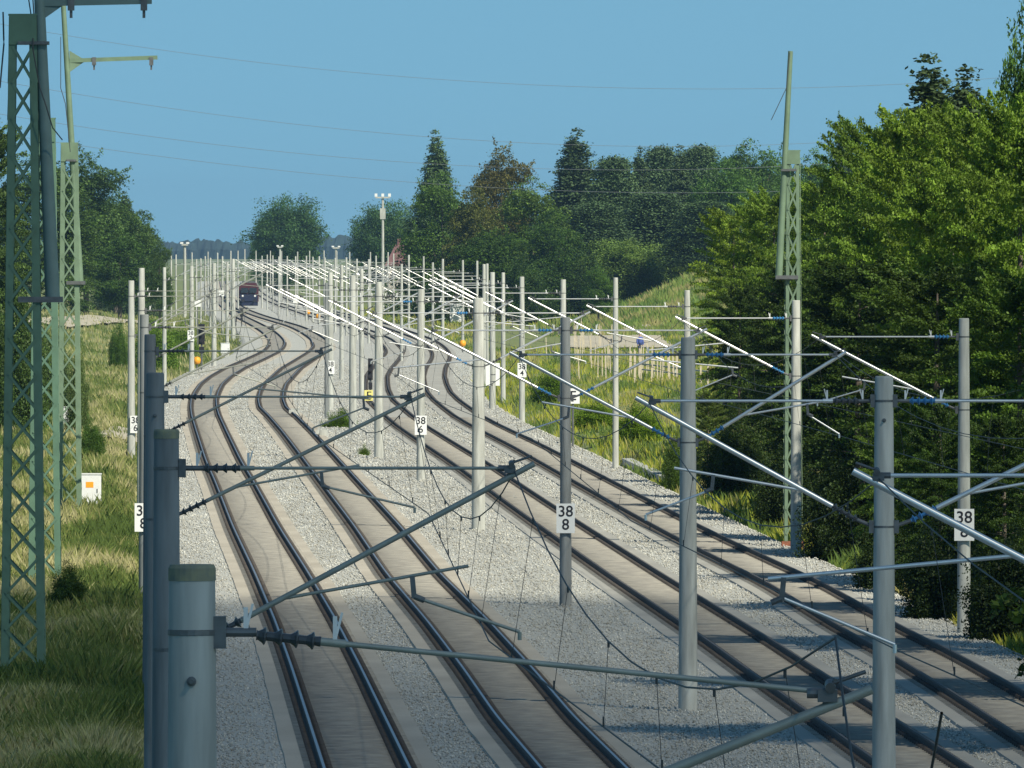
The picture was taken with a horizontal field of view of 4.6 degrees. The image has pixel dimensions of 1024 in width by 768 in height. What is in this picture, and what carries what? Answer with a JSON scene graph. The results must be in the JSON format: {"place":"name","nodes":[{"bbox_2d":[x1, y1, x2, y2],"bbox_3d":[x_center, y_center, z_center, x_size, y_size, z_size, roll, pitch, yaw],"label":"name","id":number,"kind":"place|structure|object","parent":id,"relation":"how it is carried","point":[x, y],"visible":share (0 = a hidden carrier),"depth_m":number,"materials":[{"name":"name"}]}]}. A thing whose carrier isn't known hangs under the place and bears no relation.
{"place":"outdoors","nodes":[
{"label":"outdoors","id":0,"kind":"place"},
{"bbox_2d":[0,259,826,525],"bbox_3d":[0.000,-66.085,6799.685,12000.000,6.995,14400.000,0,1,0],"label":"ground","id":1,"kind":"structure","parent":0,"point":[514,341],"depth_m":1428.39,"materials":[{"name":"green plant"}]},
{"bbox_2d":[0,122,44,341],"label":"broadleaf tree","id":2,"kind":"object","parent":1,"relation":"on","point":[3,163],"visible":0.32,"depth_m":819.14,"materials":[{"name":"green plant"}]},
{"bbox_2d":[0,274,52,433],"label":"bush","id":3,"kind":"object","parent":1,"relation":"on","point":[22,378],"visible":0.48,"depth_m":639.15,"materials":[{"name":"green plant"}]},
{"bbox_2d":[28,118,61,577],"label":"lattice mast","id":4,"kind":"object","parent":1,"relation":"on","point":[55,428],"visible":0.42,"depth_m":349.75,"materials":[{"name":"green metal"}]},
{"bbox_2d":[0,154,115,307],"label":"broadleaf tree","id":5,"kind":"object","parent":1,"relation":"on","point":[87,227],"visible":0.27,"depth_m":1447.86,"materials":[{"name":"green plant"}]},
{"bbox_2d":[27,190,104,313],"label":"broadleaf tree","id":6,"kind":"object","parent":1,"relation":"on","point":[82,214],"visible":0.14,"depth_m":1549.43,"materials":[{"name":"green plant"}]},
{"bbox_2d":[45,558,90,607],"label":"bush","id":7,"kind":"object","parent":1,"relation":"on","point":[66,586],"visible":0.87,"depth_m":329.87,"materials":[{"name":"green plant"}]},
{"bbox_2d":[0,0,151,666],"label":"lattice mast","id":8,"kind":"object","parent":1,"relation":"on","point":[24,29],"visible":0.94,"depth_m":273.73,"materials":[{"name":"green metal"}]},
{"bbox_2d":[64,332,91,431],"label":"bush","id":9,"kind":"object","parent":1,"relation":"on","point":[70,414],"visible":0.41,"depth_m":639.78,"materials":[{"name":"green plant"}]},
{"bbox_2d":[40,141,147,313],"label":"broadleaf tree","id":10,"kind":"object","parent":1,"relation":"on","point":[99,183],"visible":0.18,"depth_m":1598.63,"materials":[{"name":"green plant"}]},
{"bbox_2d":[59,6,157,508],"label":"lattice mast","id":11,"kind":"object","parent":1,"relation":"on","point":[72,60],"visible":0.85,"depth_m":443.75,"materials":[{"name":"green metal"}]},
{"bbox_2d":[87,228,152,317],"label":"broadleaf tree","id":12,"kind":"object","parent":1,"relation":"on","point":[115,292],"visible":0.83,"depth_m":1578.59,"materials":[{"name":"green plant"}]},
{"bbox_2d":[0,303,241,767],"bbox_3d":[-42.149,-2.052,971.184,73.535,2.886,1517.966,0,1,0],"label":"long grass","id":13,"kind":"structure","parent":1,"relation":"on","point":[75,699],"depth_m":316.03,"materials":[{"name":"green plant"}]},
{"bbox_2d":[89,187,156,313],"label":"broadleaf tree","id":14,"kind":"object","parent":1,"relation":"on","point":[134,222],"visible":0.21,"depth_m":1648.54,"materials":[{"name":"green plant"}]},
{"bbox_2d":[145,234,175,322],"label":"broadleaf tree","id":15,"kind":"object","parent":1,"relation":"on","point":[156,275],"visible":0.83,"depth_m":1499.47,"materials":[{"name":"green plant"}]},
{"bbox_2d":[4,234,357,258],"bbox_3d":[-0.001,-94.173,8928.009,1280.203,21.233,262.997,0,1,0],"label":"forest","id":16,"kind":"object","parent":1,"relation":"on","point":[198,248],"visible":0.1,"depth_m":8800.80,"materials":[{"name":"green plant"}]},
{"bbox_2d":[137,297,271,502],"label":"catenary mast","id":17,"kind":"object","parent":1,"relation":"on","point":[141,310],"visible":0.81,"depth_m":439.98,"materials":[{"name":"metal"}]},
{"bbox_2d":[142,334,370,683],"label":"catenary mast","id":18,"kind":"object","parent":1,"relation":"on","point":[151,350],"visible":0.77,"depth_m":266.99,"materials":[{"name":"metal"}]},
{"bbox_2d":[230,192,333,295],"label":"broadleaf tree","id":19,"kind":"object","parent":1,"relation":"on","point":[291,231],"visible":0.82,"depth_m":2496.38,"materials":[{"name":"green plant"}]},
{"bbox_2d":[144,372,425,767],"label":"catenary mast","id":20,"kind":"object","parent":1,"relation":"on","point":[157,396],"visible":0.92,"depth_m":184.96,"materials":[{"name":"concrete"}]},
{"bbox_2d":[152,429,534,767],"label":"catenary mast","id":21,"kind":"object","parent":1,"relation":"on","point":[170,467],"visible":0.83,"depth_m":124.96,"materials":[{"name":"metal"}]},
{"bbox_2d":[201,270,942,767],"bbox_3d":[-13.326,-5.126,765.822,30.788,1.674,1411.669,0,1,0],"label":"contact line","id":22,"kind":"object","parent":21,"relation":"hanging from","point":[609,644],"visible":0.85,"depth_m":112.61,"materials":[{"name":"black metal"}]},
{"bbox_2d":[280,275,424,428],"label":"catenary mast","id":23,"kind":"object","parent":1,"relation":"on","point":[352,290],"visible":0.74,"depth_m":654.89,"materials":[{"name":"metal"}]},
{"bbox_2d":[339,196,411,292],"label":"broadleaf tree","id":24,"kind":"object","parent":1,"relation":"on","point":[366,233],"visible":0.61,"depth_m":2297.36,"materials":[{"name":"green plant"}]},
{"bbox_2d":[296,282,461,457],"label":"catenary mast","id":25,"kind":"object","parent":1,"relation":"on","point":[378,410],"visible":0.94,"depth_m":567.89,"materials":[{"name":"concrete"}]},
{"bbox_2d":[383,130,458,316],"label":"spruce tree","id":26,"kind":"object","parent":1,"relation":"on","point":[436,160],"visible":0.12,"depth_m":1748.82,"materials":[{"name":"green plant"}]},
{"bbox_2d":[309,289,532,480],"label":"catenary mast","id":27,"kind":"object","parent":1,"relation":"on","point":[421,417],"visible":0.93,"depth_m":512.92,"materials":[{"name":"metal"}]},
{"bbox_2d":[392,170,469,299],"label":"broadleaf tree","id":28,"kind":"object","parent":1,"relation":"on","point":[427,241],"visible":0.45,"depth_m":1638.40,"materials":[{"name":"green plant"}]},
{"bbox_2d":[428,272,495,408],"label":"catenary mast","id":29,"kind":"object","parent":1,"relation":"on","point":[492,399],"visible":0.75,"depth_m":739.89,"materials":[{"name":"concrete"}]},
{"bbox_2d":[431,185,504,320],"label":"broadleaf tree","id":30,"kind":"object","parent":1,"relation":"on","point":[472,216],"visible":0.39,"depth_m":1599.20,"materials":[{"name":"green plant"}]},
{"bbox_2d":[366,298,590,530],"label":"catenary mast","id":31,"kind":"object","parent":1,"relation":"on","point":[478,447],"visible":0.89,"depth_m":422.89,"materials":[{"name":"concrete"}]},
{"bbox_2d":[439,277,525,421],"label":"catenary mast","id":32,"kind":"object","parent":1,"relation":"on","point":[521,372],"visible":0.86,"depth_m":691.90,"materials":[{"name":"concrete"}]},
{"bbox_2d":[430,222,542,320],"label":"broadleaf tree","id":33,"kind":"object","parent":1,"relation":"on","point":[490,253],"visible":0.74,"depth_m":1538.34,"materials":[{"name":"green plant"}]},
{"bbox_2d":[467,136,536,308],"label":"broadleaf tree","id":34,"kind":"object","parent":1,"relation":"on","point":[499,179],"visible":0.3,"depth_m":1718.51,"materials":[{"name":"green plant"}]},
{"bbox_2d":[168,564,873,767],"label":"catenary mast","id":35,"kind":"object","parent":1,"relation":"on","point":[199,632],"visible":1,"depth_m":71.56,"materials":[{"name":"metal"}]},
{"bbox_2d":[489,250,566,323],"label":"bush","id":36,"kind":"object","parent":1,"relation":"on","point":[533,284],"visible":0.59,"depth_m":1528.50,"materials":[{"name":"green plant"}]},
{"bbox_2d":[482,175,579,275],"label":"broadleaf tree","id":37,"kind":"object","parent":1,"relation":"on","point":[527,204],"visible":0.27,"depth_m":1578.11,"materials":[{"name":"green plant"}]},
{"bbox_2d":[519,209,592,309],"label":"broadleaf tree","id":38,"kind":"object","parent":1,"relation":"on","point":[545,239],"visible":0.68,"depth_m":1558.59,"materials":[{"name":"green plant"}]},
{"bbox_2d":[509,278,618,468],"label":"catenary mast","id":39,"kind":"object","parent":1,"relation":"on","point":[615,440],"visible":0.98,"depth_m":540.94,"materials":[{"name":"concrete"}]},
{"bbox_2d":[393,317,737,605],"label":"catenary mast","id":40,"kind":"object","parent":1,"relation":"on","point":[565,518],"visible":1,"depth_m":333.94,"materials":[{"name":"metal"}]},
{"bbox_2d":[529,127,636,300],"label":"spruce tree","id":41,"kind":"object","parent":1,"relation":"on","point":[570,185],"visible":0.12,"depth_m":1678.50,"materials":[{"name":"green plant"}]},
{"bbox_2d":[545,254,627,316],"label":"bush","id":42,"kind":"object","parent":1,"relation":"on","point":[575,288],"visible":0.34,"depth_m":1557.86,"materials":[{"name":"green plant"}]},
{"bbox_2d":[164,281,1023,767],"bbox_3d":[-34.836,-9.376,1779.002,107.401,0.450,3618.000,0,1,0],"label":"ballast","id":43,"kind":"structure","parent":1,"relation":"on","point":[296,341],"depth_m":327.77,"materials":[{"name":"grey gravel"}]},
{"bbox_2d":[127,281,213,457],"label":"catenary mast","id":44,"kind":"object","parent":43,"relation":"on","point":[131,421],"visible":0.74,"depth_m":569.90,"materials":[{"name":"concrete"}]},
{"bbox_2d":[135,314,280,593],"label":"catenary mast","id":45,"kind":"object","parent":43,"relation":"on","point":[145,326],"visible":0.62,"depth_m":346.94,"materials":[{"name":"concrete"}]},
{"bbox_2d":[266,272,334,409],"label":"catenary mast","id":46,"kind":"object","parent":43,"relation":"on","point":[331,366],"visible":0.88,"depth_m":734.88,"materials":[{"name":"concrete"}]},
{"bbox_2d":[180,281,438,767],"bbox_3d":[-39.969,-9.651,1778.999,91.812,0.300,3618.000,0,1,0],"label":"railway track","id":47,"kind":"structure","parent":43,"relation":"on","point":[336,707],"depth_m":315.98,"materials":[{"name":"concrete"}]},
{"bbox_2d":[218,281,651,767],"bbox_3d":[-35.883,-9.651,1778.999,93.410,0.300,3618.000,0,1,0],"label":"railway track","id":48,"kind":"structure","parent":43,"relation":"on","point":[510,715],"depth_m":313.20,"materials":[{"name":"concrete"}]},
{"bbox_2d":[259,289,991,767],"bbox_3d":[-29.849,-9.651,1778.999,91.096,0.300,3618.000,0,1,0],"label":"railway track","id":49,"kind":"structure","parent":43,"relation":"on","point":[733,643],"depth_m":317.94,"materials":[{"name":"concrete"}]},
{"bbox_2d":[264,284,1023,767],"bbox_3d":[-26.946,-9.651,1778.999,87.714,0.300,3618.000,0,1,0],"label":"railway track","id":50,"kind":"structure","parent":43,"relation":"on","point":[994,722],"depth_m":342.08,"materials":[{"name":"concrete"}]},
{"bbox_2d":[775,51,802,547],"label":"lattice mast","id":51,"kind":"object","parent":43,"relation":"on","point":[789,157],"visible":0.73,"depth_m":399.82,"materials":[{"name":"green metal"}]},
{"bbox_2d":[577,265,620,320],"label":"broadleaf tree","id":52,"kind":"object","parent":1,"relation":"on","point":[601,279],"visible":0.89,"depth_m":1469.38,"materials":[{"name":"green plant"}]},
{"bbox_2d":[572,153,645,225],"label":"pine tree","id":53,"kind":"object","parent":1,"relation":"on","point":[611,182],"visible":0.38,"depth_m":1658.27,"materials":[{"name":"green plant"}]},
{"bbox_2d":[562,200,666,290],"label":"pine tree","id":54,"kind":"object","parent":1,"relation":"on","point":[596,220],"visible":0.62,"depth_m":1597.82,"materials":[{"name":"green plant"}]},
{"bbox_2d":[574,237,677,301],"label":"broadleaf tree","id":55,"kind":"object","parent":1,"relation":"on","point":[627,266],"visible":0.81,"depth_m":1587.30,"materials":[{"name":"green plant"}]},
{"bbox_2d":[609,400,665,441],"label":"bush","id":56,"kind":"object","parent":1,"relation":"on","point":[636,428],"visible":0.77,"depth_m":619.55,"materials":[{"name":"green plant"}]},
{"bbox_2d":[615,191,686,288],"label":"pine tree","id":57,"kind":"object","parent":1,"relation":"on","point":[648,211],"visible":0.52,"depth_m":1607.57,"materials":[{"name":"green plant"}]},
{"bbox_2d":[641,144,683,193],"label":"pine tree","id":58,"kind":"object","parent":1,"relation":"on","point":[659,162],"visible":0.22,"depth_m":1718.22,"materials":[{"name":"green plant"}]},
{"bbox_2d":[536,266,803,336],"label":"mound grass","id":59,"kind":"structure","parent":1,"relation":"on","point":[673,289],"depth_m":1443.94,"materials":[{"name":"green plant"}]},
{"bbox_2d":[660,431,679,491],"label":"bush","id":60,"kind":"object","parent":1,"relation":"on","point":[671,474],"visible":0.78,"depth_m":499.82,"materials":[{"name":"green plant"}]},
{"bbox_2d":[647,144,700,291],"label":"spruce tree","id":61,"kind":"object","parent":1,"relation":"on","point":[681,183],"visible":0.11,"depth_m":1679.15,"materials":[{"name":"green plant"}]},
{"bbox_2d":[509,337,846,710],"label":"catenary mast","id":62,"kind":"object","parent":1,"relation":"on","point":[687,441],"visible":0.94,"depth_m":257.93,"materials":[{"name":"concrete"}]},
{"bbox_2d":[336,305,1023,655],"bbox_3d":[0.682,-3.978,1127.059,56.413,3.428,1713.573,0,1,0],"label":"verge grass","id":63,"kind":"structure","parent":1,"relation":"on","point":[776,533],"depth_m":733.37,"materials":[{"name":"green plant"}]},
{"bbox_2d":[671,142,725,201],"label":"pine tree","id":64,"kind":"object","parent":1,"relation":"on","point":[700,159],"visible":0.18,"depth_m":1718.18,"materials":[{"name":"green plant"}]},
{"bbox_2d":[642,199,759,268],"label":"pine tree","id":65,"kind":"object","parent":1,"relation":"on","point":[688,235],"visible":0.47,"depth_m":1577.69,"materials":[{"name":"green plant"}]},
{"bbox_2d":[696,389,728,487],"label":"bush","id":66,"kind":"object","parent":1,"relation":"on","point":[705,412],"visible":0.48,"depth_m":499.81,"materials":[{"name":"green plant"}]},
{"bbox_2d":[684,156,757,268],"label":"broadleaf tree","id":67,"kind":"object","parent":1,"relation":"on","point":[736,183],"visible":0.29,"depth_m":1598.99,"materials":[{"name":"green plant"}]},
{"bbox_2d":[649,300,800,551],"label":"catenary mast","id":68,"kind":"object","parent":1,"relation":"on","point":[795,373],"visible":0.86,"depth_m":391.93,"materials":[{"name":"concrete"}]},
{"bbox_2d":[686,205,777,414],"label":"broadleaf tree","id":69,"kind":"object","parent":1,"relation":"on","point":[719,226],"visible":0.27,"depth_m":639.38,"materials":[{"name":"green plant"}]},
{"bbox_2d":[696,404,777,499],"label":"bush","id":70,"kind":"object","parent":1,"relation":"on","point":[721,461],"visible":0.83,"depth_m":479.53,"materials":[{"name":"green plant"}]},
{"bbox_2d":[701,283,777,451],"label":"broadleaf tree","id":71,"kind":"object","parent":1,"relation":"on","point":[729,328],"visible":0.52,"depth_m":559.59,"materials":[{"name":"green plant"}]},
{"bbox_2d":[713,137,792,206],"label":"broadleaf tree","id":72,"kind":"object","parent":1,"relation":"on","point":[749,173],"visible":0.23,"depth_m":1639.50,"materials":[{"name":"green plant"}]},
{"bbox_2d":[711,181,821,429],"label":"broadleaf tree","id":73,"kind":"object","parent":1,"relation":"on","point":[761,206],"visible":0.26,"depth_m":599.45,"materials":[{"name":"green plant"}]},
{"bbox_2d":[734,260,838,476],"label":"broadleaf tree","id":74,"kind":"object","parent":1,"relation":"on","point":[770,336],"visible":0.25,"depth_m":519.37,"materials":[{"name":"green plant"}]},
{"bbox_2d":[749,442,823,526],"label":"bush","id":75,"kind":"object","parent":1,"relation":"on","point":[769,508],"visible":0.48,"depth_m":431.57,"materials":[{"name":"green plant"}]},
{"bbox_2d":[755,172,863,439],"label":"broadleaf tree","id":76,"kind":"object","parent":1,"relation":"on","point":[812,230],"visible":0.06,"depth_m":559.46,"materials":[{"name":"green plant"}]},
{"bbox_2d":[771,344,873,478],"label":"broadleaf tree","id":77,"kind":"object","parent":1,"relation":"on","point":[825,414],"visible":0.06,"depth_m":454.62,"materials":[{"name":"green plant"}]},
{"bbox_2d":[635,376,1023,767],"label":"catenary mast","id":78,"kind":"object","parent":1,"relation":"on","point":[883,525],"visible":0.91,"depth_m":179.95,"materials":[{"name":"concrete"}]},
{"bbox_2d":[790,431,873,564],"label":"bush","id":79,"kind":"object","parent":1,"relation":"on","point":[827,534],"visible":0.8,"depth_m":384.57,"materials":[{"name":"green plant"}]},
{"bbox_2d":[789,109,908,445],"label":"broadleaf tree","id":80,"kind":"object","parent":1,"relation":"on","point":[849,131],"visible":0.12,"depth_m":499.50,"materials":[{"name":"green plant"}]},
{"bbox_2d":[766,257,943,502],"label":"broadleaf tree","id":81,"kind":"object","parent":1,"relation":"on","point":[832,322],"visible":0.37,"depth_m":444.00,"materials":[{"name":"green plant"}]},
{"bbox_2d":[760,52,966,460],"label":"spruce tree","id":82,"kind":"object","parent":1,"relation":"on","point":[932,89],"depth_m":519.58,"materials":[{"name":"green plant"}]},
{"bbox_2d":[816,144,940,464],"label":"broadleaf tree","id":83,"kind":"object","parent":1,"relation":"on","point":[858,233],"visible":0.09,"depth_m":469.41,"materials":[{"name":"green plant"}]},
{"bbox_2d":[844,500,920,592],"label":"bush","id":84,"kind":"object","parent":1,"relation":"on","point":[865,579],"visible":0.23,"depth_m":349.78,"materials":[{"name":"green plant"}]},
{"bbox_2d":[847,398,928,568],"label":"broadleaf tree","id":85,"kind":"object","parent":1,"relation":"on","point":[899,447],"visible":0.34,"depth_m":351.80,"materials":[{"name":"green plant"}]},
{"bbox_2d":[811,318,973,632],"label":"catenary mast","id":86,"kind":"object","parent":1,"relation":"on","point":[963,513],"visible":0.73,"depth_m":309.92,"materials":[{"name":"concrete"}]},
{"bbox_2d":[768,462,1023,652],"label":"catenary mast","id":87,"kind":"object","parent":1,"relation":"on","point":[876,482],"visible":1,"depth_m":121.00,"materials":[{"name":"metal"}]},
{"bbox_2d":[269,268,1023,706],"bbox_3d":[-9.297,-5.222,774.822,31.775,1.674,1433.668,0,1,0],"label":"contact line","id":88,"kind":"object","parent":87,"relation":"hanging from","point":[689,500],"visible":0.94,"depth_m":159.26,"materials":[{"name":"black metal"}]},
{"bbox_2d":[364,271,1023,489],"bbox_3d":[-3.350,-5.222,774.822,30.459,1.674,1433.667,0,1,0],"label":"contact line","id":89,"kind":"object","parent":87,"relation":"hanging from","point":[748,388],"visible":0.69,"depth_m":292.28,"materials":[{"name":"black metal"}]},
{"bbox_2d":[833,99,978,469],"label":"broadleaf tree","id":90,"kind":"object","parent":1,"relation":"on","point":[896,132],"visible":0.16,"depth_m":449.33,"materials":[{"name":"green plant"}]},
{"bbox_2d":[820,252,1023,542],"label":"broadleaf tree","id":91,"kind":"object","parent":1,"relation":"on","point":[900,296],"visible":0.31,"depth_m":384.15,"materials":[{"name":"green plant"}]},
{"bbox_2d":[894,403,986,589],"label":"broadleaf tree","id":92,"kind":"object","parent":1,"relation":"on","point":[917,441],"visible":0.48,"depth_m":344.65,"materials":[{"name":"green plant"}]},
{"bbox_2d":[895,501,985,624],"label":"bush","id":93,"kind":"object","parent":1,"relation":"on","point":[924,598],"visible":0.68,"depth_m":321.57,"materials":[{"name":"green plant"}]},
{"bbox_2d":[870,157,1014,525],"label":"broadleaf tree","id":94,"kind":"object","parent":1,"relation":"on","point":[932,201],"visible":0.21,"depth_m":404.41,"materials":[{"name":"green plant"}]},
{"bbox_2d":[878,97,1023,457],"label":"broadleaf tree","id":95,"kind":"object","parent":1,"relation":"on","point":[950,129],"visible":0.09,"depth_m":429.21,"materials":[{"name":"green plant"}]},
{"bbox_2d":[945,63,991,140],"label":"spruce tree","id":96,"kind":"object","parent":1,"relation":"on","point":[961,94],"visible":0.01,"depth_m":539.62,"materials":[{"name":"green plant"}]},
{"bbox_2d":[919,265,1023,558],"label":"broadleaf tree","id":97,"kind":"object","parent":1,"relation":"on","point":[997,303],"visible":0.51,"depth_m":349.32,"materials":[{"name":"green plant"}]},
{"bbox_2d":[927,86,1023,495],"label":"broadleaf tree","id":98,"kind":"object","parent":1,"relation":"on","point":[995,147],"visible":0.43,"depth_m":399.30,"materials":[{"name":"green plant"}]},
{"bbox_2d":[948,511,1023,643],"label":"bush","id":99,"kind":"object","parent":1,"relation":"on","point":[1008,573],"visible":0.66,"depth_m":304.69,"materials":[{"name":"green plant"}]},
{"bbox_2d":[970,408,1023,578],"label":"broadleaf tree","id":100,"kind":"object","parent":1,"relation":"on","point":[998,427],"visible":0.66,"depth_m":334.72,"materials":[{"name":"green plant"}]},
{"bbox_2d":[990,192,1023,678],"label":"broadleaf tree","id":101,"kind":"object","parent":1,"relation":"on","point":[1018,617],"visible":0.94,"depth_m":235.92,"materials":[{"name":"green plant"}]},
{"bbox_2d":[996,0,1023,267],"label":"broadleaf tree","id":102,"kind":"object","parent":1,"relation":"on","point":[1018,86],"visible":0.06,"depth_m":439.46,"materials":[{"name":"green plant"}]},
{"bbox_2d":[0,0,1023,243],"label":"sky","id":103,"kind":"structure","parent":0,"point":[709,57],"materials":[{"name":"blue"}]},
{"bbox_2d":[558,324,677,347],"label":"sandy path","id":104,"kind":"structure","parent":0,"point":[604,342],"depth_m":1262.12,"materials":[{"name":"beige sand"}]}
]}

